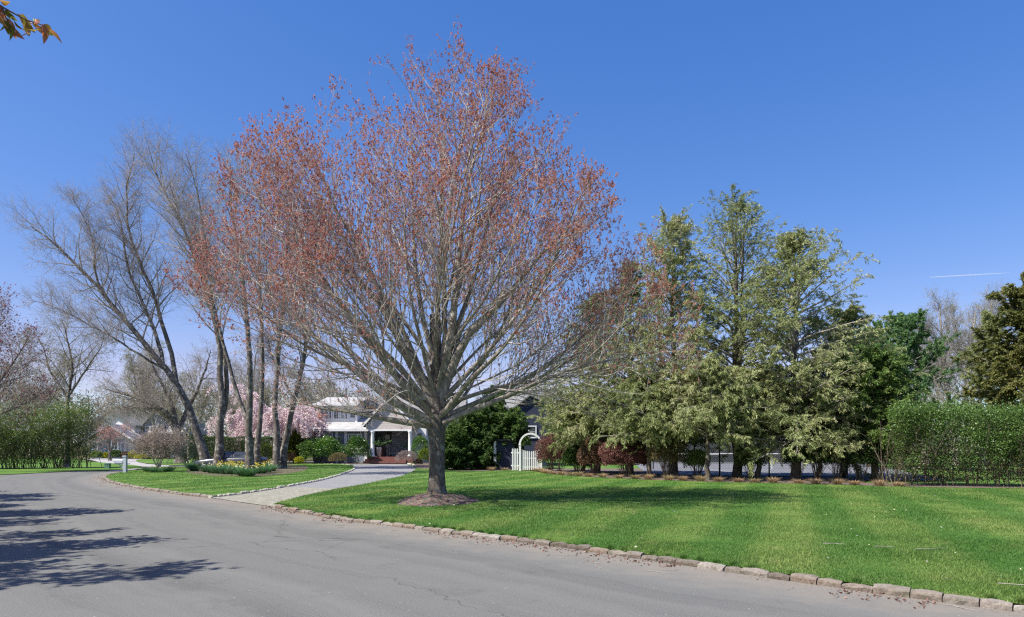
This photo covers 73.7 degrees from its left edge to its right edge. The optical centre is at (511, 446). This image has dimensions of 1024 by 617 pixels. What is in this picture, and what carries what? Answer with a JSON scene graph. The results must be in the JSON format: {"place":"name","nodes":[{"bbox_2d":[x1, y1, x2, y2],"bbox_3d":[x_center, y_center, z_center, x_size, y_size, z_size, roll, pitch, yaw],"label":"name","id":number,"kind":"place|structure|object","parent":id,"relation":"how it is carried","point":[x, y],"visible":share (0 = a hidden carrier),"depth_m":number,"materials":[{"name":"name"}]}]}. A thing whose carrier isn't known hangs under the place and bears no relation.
{"place":"outdoors","nodes":[
{"label":"outdoors","id":0,"kind":"place"},
{"bbox_2d":[0,0,61,43],"bbox_3d":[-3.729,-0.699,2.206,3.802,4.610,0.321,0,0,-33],"label":"cherry tree","id":1,"kind":"object","parent":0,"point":[46,30],"visible":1,"depth_m":3.10,"materials":[{"name":"orange plant"}]},
{"bbox_2d":[0,457,142,473],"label":"verge lawn","id":2,"kind":"structure","parent":0,"point":[95,466],"depth_m":48.36,"materials":[{"name":"green plant"}]},
{"bbox_2d":[0,280,63,428],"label":"purple plum tree","id":3,"kind":"object","parent":2,"relation":"on","point":[11,371],"visible":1,"depth_m":41.98,"materials":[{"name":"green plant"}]},
{"bbox_2d":[0,325,75,457],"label":"bare tree","id":4,"kind":"object","parent":2,"relation":"on","point":[56,377],"visible":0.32,"depth_m":87.44,"materials":[{"name":"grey plant"}]},
{"bbox_2d":[0,386,101,468],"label":"loose hedge","id":5,"kind":"object","parent":2,"relation":"on","point":[15,442],"visible":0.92,"depth_m":48.65,"materials":[{"name":"green plant"}]},
{"bbox_2d":[10,299,122,466],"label":"crooked tree","id":6,"kind":"object","parent":2,"relation":"on","point":[72,373],"visible":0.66,"depth_m":49.54,"materials":[{"name":"brown plant"}]},
{"bbox_2d":[89,458,168,470],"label":"neighbour driveway","id":7,"kind":"structure","parent":0,"point":[130,461],"depth_m":67.32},
{"bbox_2d":[92,422,133,460],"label":"red bud cherry","id":8,"kind":"object","parent":7,"relation":"on","point":[109,434],"visible":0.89,"depth_m":71.90,"materials":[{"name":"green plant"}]},
{"bbox_2d":[136,459,199,464],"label":"neighbour lawn","id":9,"kind":"structure","parent":0,"point":[150,461],"depth_m":69.78,"materials":[{"name":"green plant"}]},
{"bbox_2d":[116,336,185,458],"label":"bare tree","id":10,"kind":"object","parent":9,"relation":"on","point":[130,360],"visible":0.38,"depth_m":81.84,"materials":[{"name":"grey plant"}]},
{"bbox_2d":[87,335,235,462],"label":"spreading tree","id":11,"kind":"object","parent":9,"relation":"on","point":[165,414],"visible":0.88,"depth_m":61.77,"materials":[{"name":"brown plant"}]},
{"bbox_2d":[159,368,215,458],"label":"bare tree","id":12,"kind":"object","parent":9,"relation":"on","point":[202,404],"visible":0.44,"depth_m":75.70,"materials":[{"name":"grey plant"}]},
{"bbox_2d":[225,374,272,433],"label":"bare tree","id":13,"kind":"object","parent":9,"relation":"on","point":[266,399],"visible":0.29,"depth_m":72.05,"materials":[{"name":"grey plant"}]},
{"bbox_2d":[223,332,294,441],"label":"bare tree","id":14,"kind":"object","parent":9,"relation":"on","point":[256,382],"visible":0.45,"depth_m":79.51,"materials":[{"name":"grey plant"}]},
{"bbox_2d":[108,464,352,495],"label":"island lawn","id":15,"kind":"structure","parent":0,"point":[220,483],"depth_m":31.50,"materials":[{"name":"green plant"}]},
{"bbox_2d":[113,456,129,472],"bbox_3d":[-22.751,1.044,39.810,0.882,1.012,0.230,0,0,0],"label":"mailbox","id":16,"kind":"object","parent":15,"relation":"on","point":[124,461],"visible":1,"depth_m":39.72,"materials":[{"name":"white paint"}]},
{"bbox_2d":[117,420,193,468],"bbox_3d":[-21.495,-0.032,41.385,4.513,3.174,2.810,0,0,0],"label":"budding dogwood","id":17,"kind":"object","parent":15,"relation":"on","point":[162,445],"visible":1,"depth_m":41.21,"materials":[{"name":"pink plant"}]},
{"bbox_2d":[187,464,307,475],"bbox_3d":[-18.370,1.524,47.735,8.033,0.001,28.062,0,0,-22],"label":"island bed","id":18,"kind":"object","parent":15,"relation":"on","point":[281,471],"visible":0.28,"depth_m":39.77,"materials":[{"name":"brown soil"}]},
{"bbox_2d":[0,119,210,459],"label":"leaning tree","id":19,"kind":"object","parent":18,"relation":"on","point":[201,446],"visible":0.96,"depth_m":46.70,"materials":[{"name":"brown plant"}]},
{"bbox_2d":[115,115,247,465],"bbox_3d":[-22.014,-10.439,46.302,9.266,24.083,6.955,0,0,0],"label":"twin stem tree","id":20,"kind":"object","parent":18,"relation":"on","point":[223,385],"visible":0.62,"depth_m":46.00,"materials":[{"name":"brown plant"}]},
{"bbox_2d":[139,138,278,474],"bbox_3d":[-15.987,-7.594,36.247,8.037,18.362,5.932,0,0,0],"label":"forked tree","id":21,"kind":"object","parent":18,"relation":"on","point":[247,413],"visible":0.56,"depth_m":36.18,"materials":[{"name":"brown plant"}]},
{"bbox_2d":[213,463,238,473],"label":"daffodil clump","id":22,"kind":"object","parent":18,"relation":"on","point":[222,471],"visible":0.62,"depth_m":37.37,"materials":[{"name":"green plant"}]},
{"bbox_2d":[181,435,270,464],"bbox_3d":[-23.051,0.338,55.535,6.886,2.610,2.570,0,0,-33],"label":"clipped hedge","id":23,"kind":"object","parent":18,"relation":"on","point":[232,448],"visible":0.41,"depth_m":55.33,"materials":[{"name":"green plant"}]},
{"bbox_2d":[240,465,262,476],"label":"daffodil clump","id":24,"kind":"object","parent":18,"relation":"on","point":[248,473],"visible":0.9,"depth_m":34.48,"materials":[{"name":"green plant"}]},
{"bbox_2d":[207,136,298,465],"bbox_3d":[-16.780,-10.006,46.020,6.210,23.202,6.951,0,0,0],"label":"slender tree","id":25,"kind":"object","parent":18,"relation":"on","point":[257,452],"visible":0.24,"depth_m":46.01,"materials":[{"name":"brown plant"}]},
{"bbox_2d":[255,462,273,473],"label":"daffodil clump","id":26,"kind":"object","parent":18,"relation":"on","point":[262,467],"visible":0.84,"depth_m":38.19,"materials":[{"name":"green plant"}]},
{"bbox_2d":[236,172,317,468],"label":"upright tree","id":27,"kind":"object","parent":18,"relation":"on","point":[276,450],"visible":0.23,"depth_m":46.01,"materials":[{"name":"brown plant"}]},
{"bbox_2d":[254,197,334,468],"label":"bowed tree","id":28,"kind":"object","parent":18,"relation":"on","point":[286,437],"visible":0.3,"depth_m":47.07,"materials":[{"name":"brown plant"}]},
{"bbox_2d":[212,487,336,505],"bbox_3d":[-7.717,1.586,22.435,3.208,0.001,8.883,0,0,0],"label":"driveway apron","id":29,"kind":"object","parent":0,"point":[269,497],"visible":0.7,"depth_m":22.02,"materials":[{"name":"grey concrete"}]},
{"bbox_2d":[271,462,369,463],"bbox_3d":[-17.800,1.584,63.596,16.400,0.001,12.808,0,0,0],"label":"house bed","id":30,"kind":"object","parent":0,"point":[324,463],"visible":0.32,"depth_m":63.00,"materials":[{"name":"brown soil"}]},
{"bbox_2d":[204,383,330,451],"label":"weeping cherry","id":31,"kind":"object","parent":30,"relation":"on","point":[299,426],"visible":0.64,"depth_m":61.30,"materials":[{"name":"pink plant"}]},
{"bbox_2d":[195,436,342,462],"bbox_3d":[-22.907,0.260,63.820,13.997,2.761,2.233,0,0,-6],"label":"clipped hedge","id":32,"kind":"object","parent":30,"relation":"on","point":[293,448],"visible":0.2,"depth_m":63.67,"materials":[{"name":"green plant"}]},
{"bbox_2d":[287,429,306,462],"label":"golden cypress","id":33,"kind":"object","parent":30,"relation":"on","point":[295,434],"visible":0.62,"depth_m":63.60,"materials":[{"name":"green plant"}]},
{"bbox_2d":[298,398,327,437],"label":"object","id":34,"kind":"object","parent":30,"relation":"on","point":[319,416],"visible":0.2,"depth_m":65.89,"materials":[{"name":"pink plant"}]},
{"bbox_2d":[296,435,350,462],"bbox_3d":[-16.795,0.225,61.060,4.974,2.630,3.051,0,0,0],"label":"rhododendron","id":35,"kind":"object","parent":30,"relation":"on","point":[323,441],"visible":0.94,"depth_m":60.45,"materials":[{"name":"green plant"}]},
{"bbox_2d":[328,452,347,461],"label":"ornamental shrub","id":36,"kind":"object","parent":30,"relation":"on","point":[337,454],"visible":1,"depth_m":59.29,"materials":[{"name":"brown plant"}]},
{"bbox_2d":[345,435,372,462],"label":"rhododendron","id":37,"kind":"object","parent":30,"relation":"on","point":[359,441],"visible":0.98,"depth_m":61.12,"materials":[{"name":"green plant"}]},
{"bbox_2d":[271,461,415,487],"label":"driveway","id":38,"kind":"structure","parent":0,"point":[360,474],"depth_m":37.29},
{"bbox_2d":[193,452,267,467],"bbox_3d":[-19.329,1.035,47.000,4.700,1.330,1.860,0,0,0],"label":"parked car","id":39,"kind":"object","parent":38,"relation":"on","point":[235,456],"visible":0.13,"depth_m":46.18,"materials":[{"name":"grey paint"}]},
{"bbox_2d":[208,463,355,497],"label":"driveway kerb","id":40,"kind":"structure","parent":38,"relation":"on","point":[252,491],"depth_m":25.87,"materials":[{"name":"stone"}]},
{"bbox_2d":[306,396,467,462],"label":"white house","id":41,"kind":"structure","parent":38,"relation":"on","point":[343,426],"depth_m":64.75,"materials":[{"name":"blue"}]},
{"bbox_2d":[370,439,388,456],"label":"potted palm","id":42,"kind":"object","parent":41,"relation":"on","point":[378,449],"visible":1,"depth_m":62.59,"materials":[{"name":"green plant"}]},
{"bbox_2d":[374,437,390,456],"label":"potted palm","id":43,"kind":"object","parent":41,"relation":"on","point":[383,452],"visible":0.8,"depth_m":63.37,"materials":[{"name":"plant"}]},
{"bbox_2d":[482,385,508,412],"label":"yew tree","id":44,"kind":"object","parent":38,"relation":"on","point":[502,403],"visible":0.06,"depth_m":48.58,"materials":[{"name":"green plant"}]},
{"bbox_2d":[8,447,966,461],"bbox_3d":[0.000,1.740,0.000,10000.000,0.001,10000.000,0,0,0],"label":"ground","id":45,"kind":"structure","parent":0,"point":[171,458],"depth_m":97.66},
{"bbox_2d":[86,410,211,457],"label":"neighbour house","id":46,"kind":"structure","parent":45,"relation":"on","point":[202,425],"depth_m":95.00,"materials":[{"name":"grey"}]},
{"bbox_2d":[132,343,197,416],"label":"bare tree","id":47,"kind":"object","parent":45,"relation":"on","point":[160,386],"visible":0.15,"depth_m":99.70,"materials":[{"name":"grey plant"}]},
{"bbox_2d":[212,363,264,450],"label":"bare tree","id":48,"kind":"object","parent":45,"relation":"on","point":[216,391],"visible":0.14,"depth_m":95.33,"materials":[{"name":"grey plant"}]},
{"bbox_2d":[286,339,348,416],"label":"bare tree","id":49,"kind":"object","parent":45,"relation":"on","point":[327,387],"visible":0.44,"depth_m":85.92,"materials":[{"name":"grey plant"}]},
{"bbox_2d":[0,368,1020,455],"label":"distant woods","id":50,"kind":"object","parent":45,"relation":"on","point":[206,419],"visible":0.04,"depth_m":128.65,"materials":[{"name":"plant"}]},
{"bbox_2d":[0,465,1023,616],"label":"road","id":51,"kind":"structure","parent":0,"point":[77,544],"depth_m":8.59,"materials":[{"name":"grey asphalt"}]},
{"bbox_2d":[102,467,212,497],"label":"island kerb","id":52,"kind":"structure","parent":51,"relation":"on","point":[161,490],"depth_m":24.43,"materials":[{"name":"stone"}]},
{"bbox_2d":[91,468,935,608],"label":"fallen leaves","id":53,"kind":"object","parent":51,"relation":"on","point":[844,590],"visible":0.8,"depth_m":10.32,"materials":[{"name":"brown plant"}]},
{"bbox_2d":[273,504,1023,612],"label":"lawn kerb","id":54,"kind":"structure","parent":51,"relation":"on","point":[909,592],"depth_m":8.49,"materials":[{"name":"stone"}]},
{"bbox_2d":[338,525,1023,610],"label":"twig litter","id":55,"kind":"object","parent":51,"relation":"on","point":[787,588],"visible":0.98,"depth_m":9.35,"materials":[{"name":"brown plant"}]},
{"bbox_2d":[0,0,1023,446],"label":"sky","id":56,"kind":"structure","parent":0,"point":[896,127],"materials":[{"name":"blue"}]},
{"bbox_2d":[273,454,1023,603],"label":"lawn","id":57,"kind":"structure","parent":0,"point":[493,478],"depth_m":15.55,"materials":[{"name":"green plant"}]},
{"bbox_2d":[398,493,479,506],"bbox_3d":[-2.020,1.391,18.742,2.364,0.270,2.882,0,0,0],"label":"mulch mound","id":58,"kind":"object","parent":57,"relation":"on","point":[427,499],"visible":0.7,"depth_m":18.06,"materials":[{"name":"brown wood"}]},
{"bbox_2d":[162,15,707,493],"bbox_3d":[-1.668,-4.967,19.032,14.052,12.674,10.253,0,0,0],"label":"maple tree","id":59,"kind":"object","parent":58,"relation":"on","point":[446,339],"visible":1,"depth_m":17.91,"materials":[{"name":"brown plant"}]},
{"bbox_2d":[504,394,547,465],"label":"navy wing","id":60,"kind":"structure","parent":57,"relation":"on","point":[529,409],"depth_m":53.00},
{"bbox_2d":[511,433,541,470],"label":"arched gate","id":61,"kind":"structure","parent":57,"relation":"on","point":[524,466],"depth_m":42.19,"materials":[{"name":"white paint"}]},
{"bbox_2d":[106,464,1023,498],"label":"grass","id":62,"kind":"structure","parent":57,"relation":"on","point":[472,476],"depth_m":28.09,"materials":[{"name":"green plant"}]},
{"bbox_2d":[415,462,1023,487],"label":"planting bed","id":63,"kind":"object","parent":57,"relation":"on","point":[612,472],"visible":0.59,"depth_m":32.35,"materials":[{"name":"brown soil"}]},
{"bbox_2d":[395,450,416,460],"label":"ornamental shrub","id":64,"kind":"object","parent":63,"relation":"on","point":[405,453],"visible":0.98,"depth_m":57.78,"materials":[{"name":"plant"}]},
{"bbox_2d":[411,435,428,457],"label":"boxwood","id":65,"kind":"object","parent":63,"relation":"on","point":[417,440],"visible":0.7,"depth_m":59.83,"materials":[{"name":"green plant"}]},
{"bbox_2d":[417,448,428,460],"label":"lime shrub","id":66,"kind":"object","parent":63,"relation":"on","point":[421,452],"visible":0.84,"depth_m":54.80,"materials":[{"name":"green plant"}]},
{"bbox_2d":[427,422,479,469],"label":"juniper","id":67,"kind":"object","parent":63,"relation":"on","point":[455,459],"visible":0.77,"depth_m":43.73,"materials":[{"name":"green plant"}]},
{"bbox_2d":[450,409,506,469],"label":"juniper","id":68,"kind":"object","parent":63,"relation":"on","point":[484,431],"visible":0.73,"depth_m":44.80,"materials":[{"name":"green plant"}]},
{"bbox_2d":[473,399,509,468],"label":"juniper","id":69,"kind":"object","parent":63,"relation":"on","point":[492,411],"visible":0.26,"depth_m":45.42,"materials":[{"name":"green plant"}]},
{"bbox_2d":[494,438,515,468],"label":"garden shed","id":70,"kind":"structure","parent":63,"relation":"on","point":[505,461],"depth_m":45.00,"materials":[{"name":"blue"}]},
{"bbox_2d":[489,406,531,453],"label":"juniper","id":71,"kind":"object","parent":63,"relation":"on","point":[516,426],"visible":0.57,"depth_m":45.45,"materials":[{"name":"green plant"}]},
{"bbox_2d":[534,431,565,471],"bbox_3d":[2.331,0.318,39.902,1.962,2.431,1.913,0,0,37],"label":"barberry","id":72,"kind":"object","parent":63,"relation":"on","point":[546,441],"visible":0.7,"depth_m":39.80,"materials":[{"name":"red plant"}]},
{"bbox_2d":[538,430,573,470],"bbox_3d":[2.852,0.138,41.779,2.816,2.799,2.160,0,0,-24],"label":"evergreen shrub","id":73,"kind":"object","parent":63,"relation":"on","point":[559,461],"visible":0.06,"depth_m":41.64,"materials":[{"name":"green plant"}]},
{"bbox_2d":[527,390,622,473],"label":"drooping hemlock","id":74,"kind":"object","parent":63,"relation":"on","point":[573,433],"visible":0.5,"depth_m":37.05,"materials":[{"name":"green plant"}]},
{"bbox_2d":[561,441,590,472],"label":"evergreen shrub","id":75,"kind":"object","parent":63,"relation":"on","point":[570,454],"visible":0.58,"depth_m":37.75,"materials":[{"name":"green plant"}]},
{"bbox_2d":[576,435,604,474],"bbox_3d":[4.393,0.403,35.944,1.835,2.268,1.939,0,0,-23],"label":"barberry","id":76,"kind":"object","parent":63,"relation":"on","point":[592,454],"visible":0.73,"depth_m":35.71,"materials":[{"name":"brown plant"}]},
{"bbox_2d":[521,290,659,473],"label":"hemlock tree","id":77,"kind":"object","parent":63,"relation":"on","point":[585,390],"visible":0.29,"depth_m":37.26,"materials":[{"name":"green plant"}]},
{"bbox_2d":[597,439,647,476],"bbox_3d":[5.676,0.405,34.586,2.676,2.264,2.313,0,0,0],"label":"barberry","id":78,"kind":"object","parent":63,"relation":"on","point":[609,456],"visible":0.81,"depth_m":33.97,"materials":[{"name":"red plant"}]},
{"bbox_2d":[554,260,704,474],"bbox_3d":[6.542,-4.134,35.655,7.263,11.476,8.079,0,0,43],"label":"hemlock tree","id":79,"kind":"object","parent":63,"relation":"on","point":[613,382],"visible":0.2,"depth_m":35.45,"materials":[{"name":"green plant"}]},
{"bbox_2d":[587,367,700,475],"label":"drooping hemlock","id":80,"kind":"object","parent":63,"relation":"on","point":[634,432],"visible":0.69,"depth_m":32.05,"materials":[{"name":"green plant"}]},
{"bbox_2d":[636,433,687,476],"bbox_3d":[7.535,0.238,32.618,2.259,2.595,2.374,0,0,-44],"label":"vase shrub","id":81,"kind":"object","parent":63,"relation":"on","point":[664,454],"visible":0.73,"depth_m":32.22,"materials":[{"name":"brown plant"}]},
{"bbox_2d":[593,204,734,477],"bbox_3d":[7.916,-5.024,33.411,7.948,13.283,8.528,0,0,0],"label":"hemlock tree","id":82,"kind":"object","parent":63,"relation":"on","point":[674,233],"visible":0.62,"depth_m":32.73,"materials":[{"name":"green plant"}]},
{"bbox_2d":[647,431,719,476],"bbox_3d":[8.800,0.080,35.300,4.173,2.900,0.069,0,0,43],"label":"court fence","id":83,"kind":"object","parent":63,"relation":"on","point":[696,466],"visible":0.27,"depth_m":34.44,"materials":[{"name":"metal"}]},
{"bbox_2d":[681,448,710,477],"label":"vase shrub","id":84,"kind":"object","parent":63,"relation":"on","point":[697,457],"visible":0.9,"depth_m":32.31,"materials":[{"name":"green plant"}]},
{"bbox_2d":[638,350,788,479],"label":"drooping hemlock","id":85,"kind":"object","parent":63,"relation":"on","point":[709,372],"visible":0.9,"depth_m":29.98,"materials":[{"name":"green plant"}]},
{"bbox_2d":[636,183,854,477],"bbox_3d":[10.462,-5.534,33.253,9.196,14.313,9.634,0,0,0],"label":"hemlock tree","id":86,"kind":"object","parent":63,"relation":"on","point":[740,204],"visible":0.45,"depth_m":32.34,"materials":[{"name":"green plant"}]},
{"bbox_2d":[733,444,768,477],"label":"vase shrub","id":87,"kind":"object","parent":63,"relation":"on","point":[743,460],"visible":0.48,"depth_m":31.77,"materials":[{"name":"green plant"}]},
{"bbox_2d":[713,361,821,478],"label":"drooping hemlock","id":88,"kind":"object","parent":63,"relation":"on","point":[767,390],"visible":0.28,"depth_m":31.09,"materials":[{"name":"green plant"}]},
{"bbox_2d":[782,441,811,479],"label":"privet bush","id":89,"kind":"object","parent":63,"relation":"on","point":[788,458],"visible":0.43,"depth_m":30.64,"materials":[{"name":"green plant"}]},
{"bbox_2d":[702,224,924,479],"bbox_3d":[13.034,-4.221,31.168,9.306,11.715,9.099,0,0,-41],"label":"hemlock tree","id":90,"kind":"object","parent":63,"relation":"on","point":[804,270],"visible":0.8,"depth_m":30.03,"materials":[{"name":"green plant"}]},
{"bbox_2d":[802,442,833,480],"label":"privet bush","id":91,"kind":"object","parent":63,"relation":"on","point":[816,473],"visible":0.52,"depth_m":30.33,"materials":[{"name":"green plant"}]},
{"bbox_2d":[821,340,932,480],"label":"yew tree","id":92,"kind":"object","parent":63,"relation":"on","point":[886,365],"visible":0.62,"depth_m":29.27,"materials":[{"name":"green plant"}]},
{"bbox_2d":[868,389,1023,486],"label":"privet hedge","id":93,"kind":"object","parent":63,"relation":"on","point":[929,414],"visible":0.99,"depth_m":26.18,"materials":[{"name":"green plant"}]},
{"bbox_2d":[750,386,887,480],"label":"drooping hemlock","id":94,"kind":"object","parent":57,"relation":"on","point":[824,434],"visible":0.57,"depth_m":29.74,"materials":[{"name":"green plant"}]},
{"bbox_2d":[820,444,854,480],"bbox_3d":[14.281,0.513,30.255,1.463,2.045,1.847,0,0,-36],"label":"privet bush","id":95,"kind":"object","parent":57,"relation":"on","point":[842,460],"visible":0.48,"depth_m":29.94,"materials":[{"name":"green plant"}]},
{"bbox_2d":[783,298,929,477],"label":"hemlock tree","id":96,"kind":"object","parent":57,"relation":"on","point":[850,313],"visible":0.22,"depth_m":32.48,"materials":[{"name":"green plant"}]},
{"bbox_2d":[844,439,873,481],"bbox_3d":[15.151,0.584,29.720,1.626,1.900,1.317,0,0,32],"label":"privet bush","id":97,"kind":"object","parent":57,"relation":"on","point":[860,458],"visible":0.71,"depth_m":29.57,"materials":[{"name":"green plant"}]},
{"bbox_2d":[862,442,897,480],"bbox_3d":[15.788,0.588,29.238,1.500,1.893,1.662,0,0,35],"label":"privet bush","id":98,"kind":"object","parent":57,"relation":"on","point":[875,458],"visible":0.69,"depth_m":29.23,"materials":[{"name":"green plant"}]},
{"bbox_2d":[866,308,964,469],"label":"white pine","id":99,"kind":"object","parent":57,"relation":"on","point":[902,325],"visible":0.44,"depth_m":42.71,"materials":[{"name":"green plant"}]},
{"bbox_2d":[897,324,956,462],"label":"pale bare tree","id":100,"kind":"object","parent":57,"relation":"on","point":[935,395],"visible":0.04,"depth_m":57.80,"materials":[{"name":"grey plant"}]},
{"bbox_2d":[915,283,997,466],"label":"pale bare tree","id":101,"kind":"object","parent":57,"relation":"on","point":[943,361],"visible":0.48,"depth_m":51.92,"materials":[{"name":"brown plant"}]},
{"bbox_2d":[939,279,1017,465],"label":"pale bare tree","id":102,"kind":"object","parent":57,"relation":"on","point":[955,327],"visible":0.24,"depth_m":53.90,"materials":[{"name":"grey plant"}]},
{"bbox_2d":[943,308,1022,470],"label":"thin cedar","id":103,"kind":"object","parent":57,"relation":"on","point":[986,315],"visible":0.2,"depth_m":42.02,"materials":[{"name":"green plant"}]},
{"bbox_2d":[949,271,1023,463],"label":"golden cedar","id":104,"kind":"object","parent":57,"relation":"on","point":[1007,363],"visible":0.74,"depth_m":36.04,"materials":[{"name":"green plant"}]},
{"bbox_2d":[636,462,938,480],"bbox_3d":[17.140,1.514,54.224,21.819,0.001,47.018,0,0,22],"label":"tennis court","id":105,"kind":"object","parent":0,"point":[725,469],"visible":0.2,"depth_m":41.07,"materials":[{"name":"grey"}]},
{"bbox_2d":[645,435,835,462],"bbox_3d":[23.000,0.030,60.753,22.119,3.000,0.074,0,0,4],"label":"court fence","id":106,"kind":"object","parent":105,"relation":"on","point":[715,458],"visible":0.07,"depth_m":61.09,"materials":[{"name":"fabric"}]},
{"bbox_2d":[720,454,1023,478],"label":"court fence","id":107,"kind":"object","parent":105,"relation":"on","point":[768,470],"visible":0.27,"depth_m":33.25,"materials":[{"name":"metal"}]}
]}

